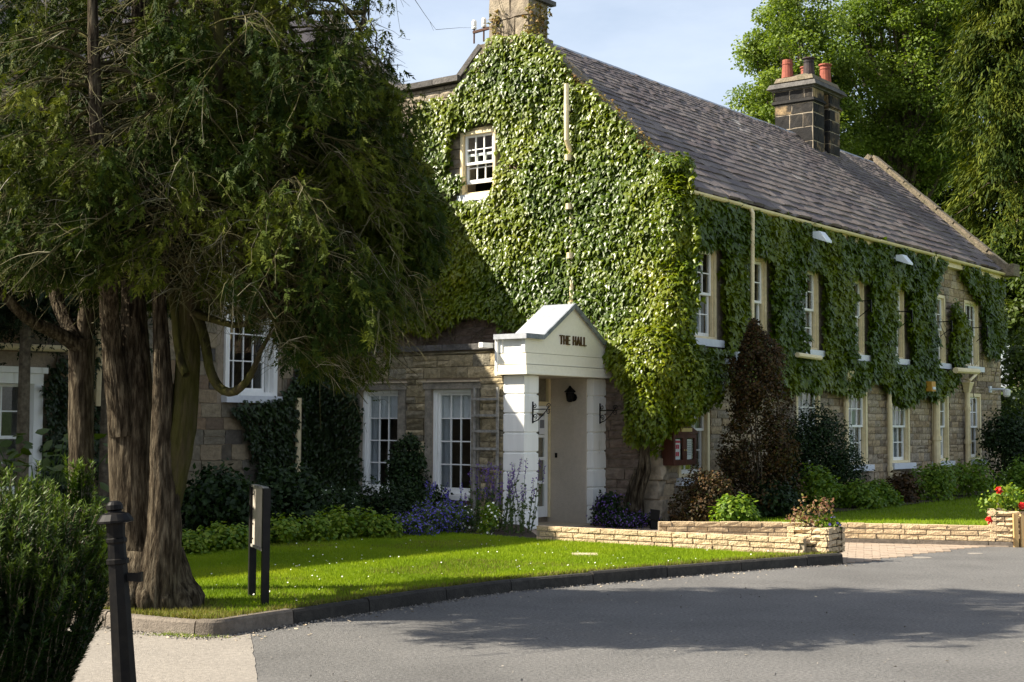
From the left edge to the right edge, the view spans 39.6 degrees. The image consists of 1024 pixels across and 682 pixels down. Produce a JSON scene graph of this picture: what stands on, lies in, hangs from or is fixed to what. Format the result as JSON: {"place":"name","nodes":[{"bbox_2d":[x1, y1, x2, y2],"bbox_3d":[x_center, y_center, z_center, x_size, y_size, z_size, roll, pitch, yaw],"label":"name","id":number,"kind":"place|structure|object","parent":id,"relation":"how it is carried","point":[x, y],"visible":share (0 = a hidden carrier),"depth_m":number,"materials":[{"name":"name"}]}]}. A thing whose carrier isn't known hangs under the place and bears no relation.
{"place":"outdoors","nodes":[
{"label":"outdoors","id":0,"kind":"place"},
{"bbox_2d":[67,627,257,681],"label":"concrete apron","id":1,"kind":"object","parent":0,"point":[189,660],"visible":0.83,"depth_m":9.91,"materials":[{"name":"beige concrete"}]},
{"bbox_2d":[0,455,109,681],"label":"yew bush","id":2,"kind":"object","parent":1,"relation":"on","point":[50,583],"visible":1,"depth_m":7.66,"materials":[{"name":"green plant"}]},
{"bbox_2d":[97,500,142,681],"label":"bollard","id":3,"kind":"object","parent":1,"relation":"on","point":[115,519],"visible":1,"depth_m":6.90,"materials":[{"name":"black metal"}]},
{"bbox_2d":[143,631,264,637],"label":"weeds","id":4,"kind":"object","parent":1,"relation":"on","point":[184,635],"visible":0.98,"depth_m":10.99,"materials":[{"name":"green plant"}]},
{"bbox_2d":[52,520,536,538],"bbox_3d":[-8.254,2.611,18.649,18.082,0.001,7.360,2,-4,-28],"label":"flower bed","id":5,"kind":"object","parent":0,"point":[528,534],"depth_m":20.50,"materials":[{"name":"soil"}]},
{"bbox_2d":[0,292,178,535],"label":"understorey evergreen","id":6,"kind":"object","parent":5,"relation":"on","point":[103,477],"depth_m":19.67,"materials":[{"name":"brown plant"}]},
{"bbox_2d":[181,457,274,536],"bbox_3d":[-3.878,2.131,18.865,1.486,1.174,1.164,0,-3,0],"label":"garden shrub","id":7,"kind":"object","parent":5,"relation":"on","point":[211,496],"visible":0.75,"depth_m":18.51,"materials":[{"name":"green plant"}]},
{"bbox_2d":[225,522,248,549],"bbox_3d":[-3.333,2.438,17.527,0.531,0.412,0.615,-2,-4,31],"label":"leafy mound","id":8,"kind":"object","parent":5,"relation":"on","point":[244,537],"visible":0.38,"depth_m":17.34,"materials":[{"name":"green plant"}]},
{"bbox_2d":[246,460,339,533],"bbox_3d":[-3.274,2.210,19.699,1.390,1.124,1.495,-3,-5,42],"label":"garden shrub","id":9,"kind":"object","parent":5,"relation":"on","point":[288,498],"visible":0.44,"depth_m":19.57,"materials":[{"name":"green plant"}]},
{"bbox_2d":[307,480,376,531],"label":"daisy bush","id":10,"kind":"object","parent":5,"relation":"on","point":[340,501],"visible":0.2,"depth_m":20.29,"materials":[{"name":"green plant"}]},
{"bbox_2d":[328,473,420,522],"bbox_3d":[-2.108,2.403,21.196,1.576,0.880,0.842,0,-3,0],"label":"garden shrub","id":11,"kind":"object","parent":5,"relation":"on","point":[394,506],"visible":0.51,"depth_m":21.11,"materials":[{"name":"green plant"}]},
{"bbox_2d":[383,431,431,508],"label":"shrub","id":12,"kind":"object","parent":5,"relation":"on","point":[404,462],"visible":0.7,"depth_m":22.18,"materials":[{"name":"green plant"}]},
{"bbox_2d":[399,484,457,528],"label":"garden shrub","id":13,"kind":"object","parent":5,"relation":"on","point":[436,494],"visible":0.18,"depth_m":21.27,"materials":[{"name":"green plant"}]},
{"bbox_2d":[393,499,472,533],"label":"bellflower","id":14,"kind":"object","parent":5,"relation":"on","point":[434,516],"visible":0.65,"depth_m":20.08,"materials":[{"name":"purple plant"}]},
{"bbox_2d":[424,480,462,530],"bbox_3d":[-0.999,2.401,20.600,0.516,0.752,1.197,2,-4,-30],"label":"larkspur","id":15,"kind":"object","parent":5,"relation":"on","point":[426,498],"visible":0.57,"depth_m":20.70,"materials":[{"name":"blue plant"}]},
{"bbox_2d":[453,503,480,532],"bbox_3d":[-0.630,2.559,20.482,0.384,0.449,0.430,-2,-4,35],"label":"feverfew","id":16,"kind":"object","parent":5,"relation":"on","point":[465,522],"visible":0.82,"depth_m":20.41,"materials":[{"name":"green plant"}]},
{"bbox_2d":[476,501,502,534],"bbox_3d":[-0.340,2.508,20.071,0.413,0.508,0.347,-3,-5,42],"label":"feverfew","id":17,"kind":"object","parent":5,"relation":"on","point":[491,514],"visible":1,"depth_m":20.02,"materials":[{"name":"green plant"}]},
{"bbox_2d":[464,462,516,531],"bbox_3d":[-0.300,2.270,20.788,0.839,1.020,0.652,0,-3,0],"label":"catmint","id":18,"kind":"object","parent":5,"relation":"on","point":[486,489],"visible":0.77,"depth_m":20.72,"materials":[{"name":"purple plant"}]},
{"bbox_2d":[502,458,545,534],"bbox_3d":[0.137,2.212,20.404,0.509,1.096,0.950,-2,-4,29],"label":"catmint","id":19,"kind":"object","parent":5,"relation":"on","point":[510,511],"visible":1,"depth_m":20.36,"materials":[{"name":"purple plant"}]},
{"bbox_2d":[95,531,828,618],"bbox_3d":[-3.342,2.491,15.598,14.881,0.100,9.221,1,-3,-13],"label":"lawn","id":20,"kind":"structure","parent":0,"point":[319,576],"depth_m":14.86,"materials":[{"name":"green plant"}]},
{"bbox_2d":[0,428,109,537],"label":"broad leaf shrub","id":21,"kind":"object","parent":20,"relation":"on","point":[46,462],"visible":0.4,"depth_m":14.94,"materials":[{"name":"green plant"}]},
{"bbox_2d":[0,134,152,495],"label":"understorey evergreen","id":22,"kind":"object","parent":20,"relation":"on","point":[29,302],"visible":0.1,"depth_m":18.69,"materials":[{"name":"brown plant"}]},
{"bbox_2d":[182,528,214,555],"bbox_3d":[-3.844,2.391,16.775,0.713,0.408,0.627,0,-3,0],"label":"leafy mound","id":23,"kind":"object","parent":20,"relation":"on","point":[191,545],"visible":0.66,"depth_m":16.65,"materials":[{"name":"green plant"}]},
{"bbox_2d":[0,0,418,569],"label":"conifer tree","id":24,"kind":"object","parent":20,"relation":"on","point":[77,341],"visible":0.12,"depth_m":13.08,"materials":[{"name":"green plant"}]},
{"bbox_2d":[196,521,241,551],"bbox_3d":[-3.550,2.397,17.178,0.572,0.448,0.625,0,-3,0],"label":"leafy mound","id":25,"kind":"object","parent":20,"relation":"on","point":[222,538],"visible":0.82,"depth_m":17.07,"materials":[{"name":"green plant"}]},
{"bbox_2d":[0,0,481,610],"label":"conifer tree","id":26,"kind":"object","parent":20,"relation":"on","point":[346,142],"visible":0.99,"depth_m":11.20,"materials":[{"name":"green plant"}]},
{"bbox_2d":[248,484,270,605],"bbox_3d":[-2.202,1.758,12.377,0.062,0.996,0.704,2,-4,-20],"label":"sign board","id":27,"kind":"object","parent":20,"relation":"on","point":[259,514],"visible":0.98,"depth_m":12.30,"materials":[{"name":"black paint"}]},
{"bbox_2d":[270,513,306,544],"bbox_3d":[-2.967,2.435,18.210,0.585,0.472,0.635,-1,-4,20],"label":"leafy mound","id":28,"kind":"object","parent":20,"relation":"on","point":[283,531],"visible":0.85,"depth_m":18.14,"materials":[{"name":"green plant"}]},
{"bbox_2d":[289,510,334,542],"bbox_3d":[-2.624,2.443,18.614,0.645,0.461,0.636,-2,-4,31],"label":"leafy mound","id":29,"kind":"object","parent":20,"relation":"on","point":[319,527],"visible":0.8,"depth_m":18.48,"materials":[{"name":"green plant"}]},
{"bbox_2d":[314,504,359,541],"bbox_3d":[-2.336,2.445,18.939,0.714,0.542,0.680,-3,-4,40],"label":"leafy mound","id":30,"kind":"object","parent":20,"relation":"on","point":[340,522],"visible":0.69,"depth_m":18.84,"materials":[{"name":"green plant"}]},
{"bbox_2d":[332,506,380,537],"bbox_3d":[-2.075,2.484,19.194,0.762,0.511,0.633,0,-3,0],"label":"leafy mound","id":31,"kind":"object","parent":20,"relation":"on","point":[360,522],"visible":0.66,"depth_m":19.12,"materials":[{"name":"green plant"}]},
{"bbox_2d":[362,510,405,538],"bbox_3d":[-1.744,2.506,19.268,0.594,0.467,0.621,2,-4,-27],"label":"leafy mound","id":32,"kind":"object","parent":20,"relation":"on","point":[389,528],"visible":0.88,"depth_m":19.16,"materials":[{"name":"green plant"}]},
{"bbox_2d":[392,512,437,535],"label":"bellflower","id":33,"kind":"object","parent":20,"relation":"on","point":[410,525],"visible":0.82,"depth_m":19.59,"materials":[{"name":"purple plant"}]},
{"bbox_2d":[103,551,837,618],"bbox_3d":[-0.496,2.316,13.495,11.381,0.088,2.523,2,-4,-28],"label":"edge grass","id":34,"kind":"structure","parent":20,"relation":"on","point":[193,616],"depth_m":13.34,"materials":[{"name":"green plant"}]},
{"bbox_2d":[536,525,806,552],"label":"wall","id":35,"kind":"structure","parent":20,"relation":"on","point":[747,543],"depth_m":18.02,"materials":[{"name":"beige stone"}]},
{"bbox_2d":[787,525,845,553],"bbox_3d":[3.744,2.442,17.509,0.575,0.318,0.535,-2,-4,37],"label":"brick planter","id":36,"kind":"object","parent":20,"relation":"on","point":[823,539],"visible":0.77,"depth_m":17.31,"materials":[{"name":"stone"}]},
{"bbox_2d":[785,493,833,527],"bbox_3d":[3.665,2.099,17.520,0.526,0.449,0.486,2,-4,-30],"label":"fuchsia","id":37,"kind":"object","parent":36,"relation":"on","point":[806,518],"visible":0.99,"depth_m":17.45,"materials":[{"name":"brown plant"}]},
{"bbox_2d":[814,515,841,529],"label":"trailing plant","id":38,"kind":"object","parent":36,"relation":"in","point":[833,522],"visible":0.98,"depth_m":17.40,"materials":[{"name":"green plant"}]},
{"bbox_2d":[530,524,657,534],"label":"porch path","id":39,"kind":"structure","parent":0,"point":[609,527],"depth_m":22.81,"materials":[{"name":"beige stone"}]},
{"bbox_2d":[586,488,630,527],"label":"purple shrub","id":40,"kind":"object","parent":39,"relation":"on","point":[606,504],"visible":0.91,"depth_m":23.15,"materials":[{"name":"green plant"}]},
{"bbox_2d":[599,509,662,528],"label":"purple shrub","id":41,"kind":"object","parent":39,"relation":"on","point":[631,521],"visible":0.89,"depth_m":22.95,"materials":[{"name":"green plant"}]},
{"bbox_2d":[650,509,659,528],"bbox_3d":[2.284,2.842,22.731,0.170,0.310,0.200,0,-3,0],"label":"ground spotlight","id":42,"kind":"object","parent":39,"relation":"on","point":[654,516],"visible":0.89,"depth_m":22.66,"materials":[{"name":"black metal"}]},
{"bbox_2d":[250,543,1023,681],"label":"road","id":43,"kind":"structure","parent":0,"point":[909,591],"depth_m":11.36,"materials":[{"name":"grey asphalt"}]},
{"bbox_2d":[71,553,842,635],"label":"kerb","id":44,"kind":"structure","parent":43,"relation":"on","point":[264,620],"depth_m":13.23,"materials":[{"name":"grey concrete"}]},
{"bbox_2d":[70,563,1023,681],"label":"grit","id":45,"kind":"object","parent":43,"relation":"on","point":[222,636],"visible":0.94,"depth_m":11.91,"materials":[{"name":"gravel"}]},
{"bbox_2d":[99,565,1023,681],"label":"fallen leaves","id":46,"kind":"object","parent":43,"relation":"on","point":[457,600],"visible":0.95,"depth_m":12.15,"materials":[{"name":"plant"}]},
{"bbox_2d":[658,521,1012,546],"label":"wall","id":47,"kind":"structure","parent":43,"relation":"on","point":[899,533],"depth_m":20.12,"materials":[{"name":"beige stone"}]},
{"bbox_2d":[1012,514,1018,546],"bbox_3d":[6.968,2.621,19.673,0.072,0.461,0.050,0,-3,0],"label":"timber post","id":48,"kind":"object","parent":43,"relation":"on","point":[1015,531],"visible":1,"depth_m":19.65,"materials":[{"name":"beige wood"}]},
{"bbox_2d":[1020,514,1023,546],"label":"timber post","id":49,"kind":"object","parent":43,"relation":"on","point":[1021,530],"visible":1,"depth_m":19.66,"materials":[{"name":"beige wood"}]},
{"bbox_2d":[281,0,1013,387],"label":"sky","id":50,"kind":"structure","parent":0,"point":[683,45],"materials":[{"name":"blue"}]},
{"bbox_2d":[759,494,1023,542],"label":"lawn","id":51,"kind":"structure","parent":0,"point":[914,512],"depth_m":24.41,"materials":[{"name":"plant"}]},
{"bbox_2d":[681,489,994,516],"bbox_3d":[8.268,3.290,29.703,1.799,0.001,16.791,-2,-4,37],"label":"flower bed","id":52,"kind":"object","parent":51,"relation":"on","point":[837,509],"visible":0.14,"depth_m":27.35,"materials":[{"name":"soil"}]},
{"bbox_2d":[666,464,736,521],"bbox_3d":[3.067,2.452,22.753,1.186,1.008,1.103,0,-3,0],"label":"copper shrub","id":53,"kind":"object","parent":52,"relation":"on","point":[709,488],"visible":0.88,"depth_m":22.59,"materials":[{"name":"brown plant"}]},
{"bbox_2d":[707,491,761,521],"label":"garden plant","id":54,"kind":"object","parent":52,"relation":"on","point":[731,508],"visible":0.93,"depth_m":21.67,"materials":[{"name":"green plant"}]},
{"bbox_2d":[711,317,810,510],"bbox_3d":[4.156,1.300,23.795,1.446,3.406,1.402,3,-4,-39],"label":"copper shrub","id":55,"kind":"object","parent":52,"relation":"on","point":[769,358],"visible":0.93,"depth_m":23.63,"materials":[{"name":"brown plant"}]},
{"bbox_2d":[747,475,806,518],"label":"garden plant","id":56,"kind":"object","parent":52,"relation":"on","point":[786,505],"visible":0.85,"depth_m":23.29,"materials":[{"name":"green plant"}]},
{"bbox_2d":[794,462,844,511],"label":"garden plant","id":57,"kind":"object","parent":52,"relation":"on","point":[817,481],"visible":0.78,"depth_m":24.89,"materials":[{"name":"green plant"}]},
{"bbox_2d":[782,399,874,506],"bbox_3d":[5.823,2.150,26.910,2.010,2.116,1.701,0,-3,0],"label":"round shrub","id":58,"kind":"object","parent":52,"relation":"on","point":[822,434],"visible":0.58,"depth_m":26.68,"materials":[{"name":"green plant"}]},
{"bbox_2d":[828,478,886,509],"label":"garden plant","id":59,"kind":"object","parent":52,"relation":"on","point":[855,494],"visible":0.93,"depth_m":26.06,"materials":[{"name":"green plant"}]},
{"bbox_2d":[865,478,904,506],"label":"garden plant","id":60,"kind":"object","parent":52,"relation":"on","point":[886,490],"visible":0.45,"depth_m":26.83,"materials":[{"name":"green plant"}]},
{"bbox_2d":[882,470,923,502],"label":"garden plant","id":61,"kind":"object","parent":52,"relation":"on","point":[902,485],"visible":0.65,"depth_m":28.27,"materials":[{"name":"brown plant"}]},
{"bbox_2d":[907,462,958,500],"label":"garden plant","id":62,"kind":"object","parent":52,"relation":"on","point":[934,485],"visible":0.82,"depth_m":29.23,"materials":[{"name":"green plant"}]},
{"bbox_2d":[939,455,999,497],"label":"garden plant","id":63,"kind":"object","parent":52,"relation":"on","point":[969,479],"visible":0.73,"depth_m":30.66,"materials":[{"name":"green plant"}]},
{"bbox_2d":[974,406,1023,488],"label":"evergreen shrub","id":64,"kind":"object","parent":52,"relation":"on","point":[1008,436],"visible":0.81,"depth_m":34.29,"materials":[{"name":"green plant"}]},
{"bbox_2d":[987,509,1023,539],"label":"brick planter","id":65,"kind":"object","parent":51,"relation":"on","point":[1001,518],"visible":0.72,"depth_m":19.77,"materials":[{"name":"stone"}]},
{"bbox_2d":[977,482,1023,523],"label":"rose bush","id":66,"kind":"object","parent":65,"relation":"in","point":[998,496],"visible":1,"depth_m":19.87,"materials":[{"name":"green plant"}]},
{"bbox_2d":[991,454,1023,494],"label":"garden plant","id":67,"kind":"object","parent":51,"relation":"on","point":[1015,475],"visible":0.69,"depth_m":31.17,"materials":[{"name":"green plant"}]},
{"bbox_2d":[1000,322,1023,472],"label":"flowering shrub","id":68,"kind":"object","parent":51,"relation":"on","point":[1014,358],"visible":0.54,"depth_m":38.25,"materials":[{"name":"green plant"}]},
{"bbox_2d":[842,542,1008,563],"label":"path","id":69,"kind":"structure","parent":0,"point":[866,552],"depth_m":19.03,"materials":[{"name":"beige stone"}]},
{"label":"ground","id":70,"kind":"structure","parent":0,"visible":0},
{"bbox_2d":[0,0,406,524],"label":"side wing","id":71,"kind":"structure","parent":70,"relation":"on","point":[220,432],"depth_m":23.50,"materials":[{"name":"beige stone"}]},
{"bbox_2d":[0,366,48,505],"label":"window","id":72,"kind":"structure","parent":71,"relation":"in","point":[8,374],"depth_m":20.62,"materials":[{"name":"white paint"}]},
{"bbox_2d":[34,348,365,506],"bbox_3d":[-4.734,1.446,22.509,1.621,2.836,5.815,-2,-4,37],"label":"dark ivy","id":73,"kind":"object","parent":71,"relation":"attached to","point":[310,426],"visible":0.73,"depth_m":24.35,"materials":[{"name":"green plant"}]},
{"bbox_2d":[221,246,282,402],"bbox_3d":[-4.452,-0.553,24.112,0.360,3.200,1.250,-2,-4,37],"label":"window","id":74,"kind":"structure","parent":71,"relation":"in","point":[268,391],"depth_m":24.15,"materials":[{"name":"white paint"}]},
{"bbox_2d":[312,342,546,522],"bbox_3d":[-1.227,1.643,24.569,4.288,3.005,2.650,-2,-4,37],"label":"stone extension","id":75,"kind":"object","parent":70,"relation":"on","point":[433,411],"visible":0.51,"depth_m":23.45,"materials":[{"name":"brown stone"}]},
{"bbox_2d":[353,381,407,496],"bbox_3d":[-2.202,1.672,24.132,1.230,1.945,0.337,-2,-4,37],"label":"window","id":76,"kind":"structure","parent":75,"relation":"in","point":[394,406],"depth_m":24.33,"materials":[{"name":"white paint"}]},
{"bbox_2d":[421,380,481,500],"bbox_3d":[-0.943,1.621,23.170,1.228,1.945,0.335,-2,-4,37],"label":"window","id":77,"kind":"structure","parent":75,"relation":"in","point":[455,402],"depth_m":23.37,"materials":[{"name":"white paint"}]},
{"bbox_2d":[471,387,498,517],"bbox_3d":[-0.423,1.783,22.595,0.540,2.100,0.060,-2,-4,37],"label":"ladder trellis","id":78,"kind":"object","parent":75,"relation":"attached to","point":[474,448],"visible":0.79,"depth_m":22.62,"materials":[{"name":"grey wood"}]},
{"bbox_2d":[395,0,1019,524],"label":"gabled house","id":79,"kind":"structure","parent":70,"relation":"on","point":[797,162],"depth_m":29.81,"materials":[{"name":"stone"}]},
{"bbox_2d":[457,128,499,201],"bbox_3d":[-0.585,-3.205,26.008,0.940,1.280,0.170,-2,-4,37],"label":"window","id":80,"kind":"structure","parent":79,"relation":"in","point":[465,164],"depth_m":26.07,"materials":[{"name":"beige paint"}]},
{"bbox_2d":[472,18,488,43],"bbox_3d":[-0.439,-5.756,26.227,0.759,0.440,0.100,-2,-4,37],"label":"insulator bracket","id":81,"kind":"object","parent":79,"relation":"attached to","point":[474,27],"visible":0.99,"depth_m":26.32,"materials":[{"name":"ceramic"}]},
{"bbox_2d":[493,303,611,529],"bbox_3d":[0.555,1.228,23.384,1.092,3.672,2.545,-2,-4,37],"label":"entrance porch","id":82,"kind":"object","parent":79,"relation":"attached to","point":[560,348],"visible":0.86,"depth_m":23.51,"materials":[{"name":"white paint"}]},
{"bbox_2d":[536,406,547,516],"bbox_3d":[0.382,2.030,23.943,0.040,1.875,0.690,-2,-4,37],"label":"door","id":83,"kind":"structure","parent":82,"relation":"in","point":[542,510],"depth_m":24.14,"materials":[{"name":"white paint"}]},
{"bbox_2d":[564,386,576,401],"bbox_3d":[0.983,0.891,23.939,0.173,0.275,0.221,-2,-4,37],"label":"wall lantern","id":84,"kind":"object","parent":82,"relation":"attached to","point":[571,396],"depth_m":23.89,"materials":[{"name":"black metal"}]},
{"bbox_2d":[662,422,697,465],"bbox_3d":[2.791,1.707,23.649,0.276,0.710,0.800,-2,-4,37],"label":"notice case","id":85,"kind":"object","parent":79,"relation":"attached to","point":[680,451],"visible":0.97,"depth_m":23.53,"materials":[{"name":"brown wood"}]},
{"bbox_2d":[672,434,684,465],"bbox_3d":[2.748,1.790,23.443,0.066,0.520,0.368,-2,-4,37],"label":"door","id":86,"kind":"structure","parent":85,"relation":"in","point":[676,460],"depth_m":23.45,"materials":[{"name":"brown wood"}]},
{"bbox_2d":[685,434,695,464],"bbox_3d":[2.974,1.808,23.738,0.066,0.520,0.368,-2,-4,37],"label":"door","id":87,"kind":"structure","parent":85,"relation":"in","point":[688,442],"depth_m":23.77,"materials":[{"name":"brown wood"}]},
{"bbox_2d":[675,412,709,485],"bbox_3d":[3.061,1.573,24.406,0.386,1.770,1.235,-2,-4,37],"label":"window","id":88,"kind":"structure","parent":79,"relation":"in","point":[703,449],"depth_m":24.72,"materials":[{"name":"beige paint"}]},
{"bbox_2d":[392,2,1008,515],"bbox_3d":[6.830,-1.447,29.312,7.116,9.508,18.575,-5,-6,58],"label":"climbing ivy","id":89,"kind":"object","parent":79,"relation":"attached to","point":[672,380],"visible":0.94,"depth_m":25.11,"materials":[{"name":"green plant"}]},
{"bbox_2d":[695,250,724,347],"bbox_3d":[3.242,-0.779,24.767,0.386,1.750,1.180,-2,-4,37],"label":"window","id":90,"kind":"structure","parent":79,"relation":"in","point":[709,338],"depth_m":25.07,"materials":[{"name":"beige paint"}]},
{"bbox_2d":[740,257,771,345],"bbox_3d":[4.401,-0.684,26.281,0.387,1.750,1.180,-2,-4,37],"label":"window","id":91,"kind":"structure","parent":79,"relation":"in","point":[761,303],"depth_m":26.60,"materials":[{"name":"beige paint"}]},
{"bbox_2d":[795,388,820,468],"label":"window","id":92,"kind":"structure","parent":79,"relation":"in","point":[803,397],"depth_m":28.16,"materials":[{"name":"beige paint"}]},
{"bbox_2d":[801,270,825,356],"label":"window","id":93,"kind":"structure","parent":79,"relation":"in","point":[813,310],"depth_m":28.35,"materials":[{"name":"beige paint"}]},
{"bbox_2d":[811,231,831,242],"bbox_3d":[5.886,-2.003,27.639,0.590,0.220,0.260,-2,-4,37],"label":"wedge floodlight","id":94,"kind":"object","parent":79,"relation":"attached to","point":[821,235],"visible":0.84,"depth_m":27.47,"materials":[{"name":"white metal"}]},
{"bbox_2d":[844,280,870,361],"bbox_3d":[7.100,-0.461,29.806,0.386,1.750,1.180,-2,-4,37],"label":"window","id":95,"kind":"structure","parent":79,"relation":"in","point":[859,288],"depth_m":30.11,"materials":[{"name":"beige paint"}]},
{"bbox_2d":[849,387,874,470],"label":"window","id":96,"kind":"structure","parent":79,"relation":"in","point":[863,406],"depth_m":30.06,"materials":[{"name":"beige paint"}]},
{"bbox_2d":[895,287,910,364],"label":"window","id":97,"kind":"structure","parent":79,"relation":"in","point":[901,345],"depth_m":31.84,"materials":[{"name":"beige paint"}]},
{"bbox_2d":[892,400,916,468],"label":"window","id":98,"kind":"structure","parent":79,"relation":"in","point":[898,462],"depth_m":31.87,"materials":[{"name":"beige paint"}]},
{"bbox_2d":[931,396,954,466],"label":"window","id":99,"kind":"structure","parent":79,"relation":"in","point":[944,411],"depth_m":33.82,"materials":[{"name":"beige paint"}]},
{"bbox_2d":[935,295,951,368],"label":"window","id":100,"kind":"structure","parent":79,"relation":"in","point":[941,303],"depth_m":33.85,"materials":[{"name":"beige paint"}]},
{"bbox_2d":[964,300,984,371],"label":"window","id":101,"kind":"structure","parent":79,"relation":"in","point":[975,353],"depth_m":35.65,"materials":[{"name":"beige paint"}]},
{"bbox_2d":[970,393,986,464],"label":"window","id":102,"kind":"structure","parent":79,"relation":"in","point":[975,407],"depth_m":35.60,"materials":[{"name":"beige paint"}]},
{"bbox_2d":[722,0,872,153],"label":"broadleaf tree","id":103,"kind":"object","parent":70,"relation":"on","point":[790,30],"visible":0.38,"depth_m":47.72,"materials":[{"name":"green plant"}]},
{"bbox_2d":[817,0,994,199],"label":"broadleaf tree","id":104,"kind":"object","parent":70,"relation":"on","point":[905,89],"visible":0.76,"depth_m":49.39,"materials":[{"name":"green plant"}]},
{"bbox_2d":[846,113,986,224],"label":"broadleaf tree","id":105,"kind":"object","parent":70,"relation":"on","point":[941,200],"visible":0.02,"depth_m":51.79,"materials":[{"name":"green plant"}]},
{"bbox_2d":[926,0,1023,385],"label":"tall conifer","id":106,"kind":"object","parent":70,"relation":"on","point":[991,61],"visible":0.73,"depth_m":43.85,"materials":[{"name":"green plant"}]},
{"bbox_2d":[991,222,1023,409],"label":"dense tree","id":107,"kind":"object","parent":70,"relation":"on","point":[1015,319],"visible":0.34,"depth_m":41.68,"materials":[{"name":"green plant"}]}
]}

